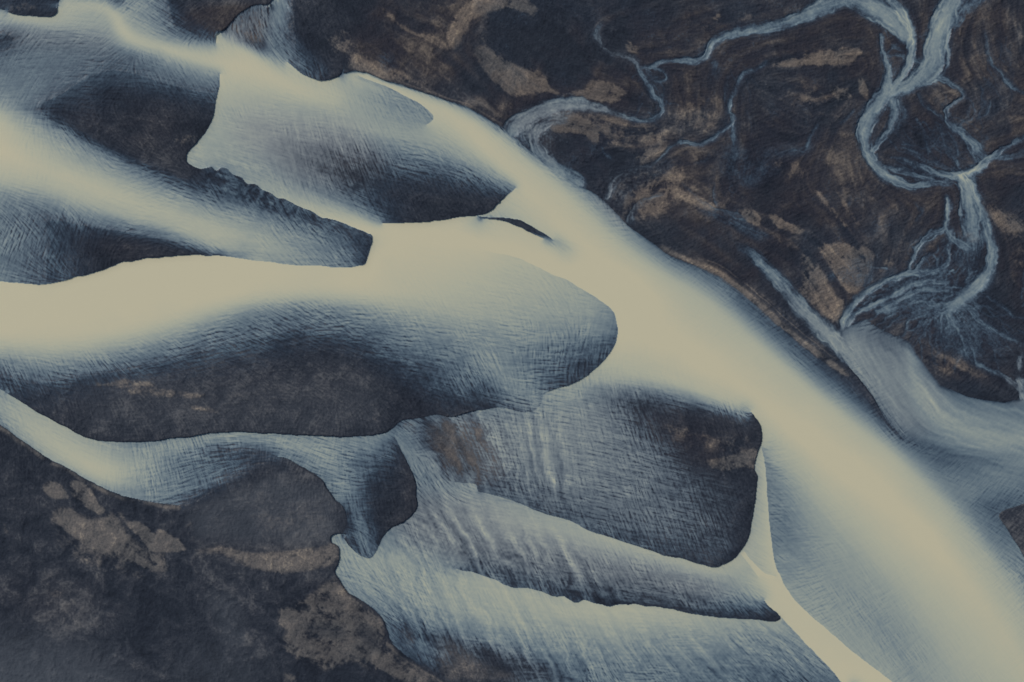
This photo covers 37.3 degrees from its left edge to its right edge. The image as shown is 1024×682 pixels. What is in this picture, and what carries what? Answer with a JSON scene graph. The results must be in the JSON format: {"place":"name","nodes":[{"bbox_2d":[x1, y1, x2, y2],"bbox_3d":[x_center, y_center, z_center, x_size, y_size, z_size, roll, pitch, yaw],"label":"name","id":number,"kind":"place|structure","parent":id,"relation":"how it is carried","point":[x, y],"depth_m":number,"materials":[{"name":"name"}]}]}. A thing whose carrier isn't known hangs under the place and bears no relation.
{"place":"outdoors","nodes":[
{"label":"outdoors","id":0,"kind":"place"},
{"bbox_2d":[0,426,449,681],"bbox_3d":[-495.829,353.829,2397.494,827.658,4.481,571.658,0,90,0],"label":"riverbank","id":1,"kind":"structure","parent":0,"point":[237,580],"depth_m":2397.26,"materials":[{"name":"soil"}]},
{"bbox_2d":[243,6,271,44],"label":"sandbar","id":2,"kind":"structure","parent":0,"point":[254,37],"depth_m":2398.42,"materials":[{"name":"grey sand"}]},
{"bbox_2d":[293,0,344,79],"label":"sandbar","id":3,"kind":"structure","parent":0,"point":[319,26],"depth_m":2397.58,"materials":[{"name":"black sand"}]},
{"bbox_2d":[397,629,550,681],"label":"sandbar","id":4,"kind":"structure","parent":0,"point":[455,661],"depth_m":2398.03,"materials":[{"name":"grey sand"}]},
{"bbox_2d":[0,0,1023,681],"bbox_3d":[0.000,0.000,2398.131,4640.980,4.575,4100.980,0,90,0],"label":"river water","id":5,"kind":"structure","parent":0,"point":[876,548],"depth_m":2400.00,"materials":[{"name":"beige liquid"}]},
{"bbox_2d":[0,0,57,16],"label":"sandbar","id":6,"kind":"structure","parent":5,"relation":"in","point":[41,8],"depth_m":2397.89,"materials":[{"name":"grey sand"}]},
{"bbox_2d":[46,220,207,281],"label":"sandbar","id":7,"kind":"structure","parent":5,"relation":"in","point":[75,249],"depth_m":2398.01,"materials":[{"name":"black sand"}]},
{"bbox_2d":[0,34,371,263],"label":"sandbar","id":8,"kind":"structure","parent":5,"relation":"in","point":[160,128],"depth_m":2397.88,"materials":[{"name":"black sand"}]},
{"bbox_2d":[167,0,271,37],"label":"sandbar","id":9,"kind":"structure","parent":5,"relation":"in","point":[209,18],"depth_m":2397.08,"materials":[{"name":"grey sand"}]},
{"bbox_2d":[0,331,499,441],"bbox_3d":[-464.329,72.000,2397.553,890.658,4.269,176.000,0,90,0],"label":"sandbar","id":10,"kind":"structure","parent":5,"relation":"in","point":[310,383],"depth_m":2397.11,"materials":[{"name":"black sand"}]},
{"bbox_2d":[345,445,417,550],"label":"sandbar","id":11,"kind":"structure","parent":5,"relation":"in","point":[389,499],"depth_m":2397.87,"materials":[{"name":"grey sand"}]},
{"bbox_2d":[341,163,505,221],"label":"sandbar","id":12,"kind":"structure","parent":5,"relation":"in","point":[393,193],"depth_m":2397.87,"materials":[{"name":"black sand"}]},
{"bbox_2d":[506,220,541,234],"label":"sandbar","id":13,"kind":"structure","parent":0,"point":[525,226],"depth_m":2397.76,"materials":[{"name":"black sand"}]},
{"bbox_2d":[552,351,607,387],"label":"sandbar","id":14,"kind":"structure","parent":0,"point":[573,373],"depth_m":2398.37,"materials":[{"name":"grey sand"}]},
{"bbox_2d":[413,399,761,565],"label":"sandbar","id":15,"kind":"structure","parent":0,"point":[710,457],"depth_m":2397.90,"materials":[{"name":"grey sand"}]},
{"bbox_2d":[544,588,779,620],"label":"sandbar","id":16,"kind":"structure","parent":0,"point":[610,599],"depth_m":2398.61,"materials":[{"name":"grey sand"}]},
{"bbox_2d":[345,0,1023,401],"bbox_3d":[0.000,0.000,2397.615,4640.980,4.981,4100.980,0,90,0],"label":"flood plain","id":17,"kind":"structure","parent":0,"point":[805,200],"depth_m":2397.34,"materials":[{"name":"black soil"}]},
{"bbox_2d":[354,0,1023,455],"bbox_3d":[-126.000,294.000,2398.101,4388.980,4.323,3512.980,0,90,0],"label":"side stream","id":18,"kind":"structure","parent":0,"point":[910,398],"depth_m":2399.77,"materials":[{"name":"liquid"}]},
{"bbox_2d":[998,502,1023,555],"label":"sandbar","id":19,"kind":"structure","parent":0,"point":[1011,519],"depth_m":2396.70,"materials":[{"name":"grey sand"}]}
]}

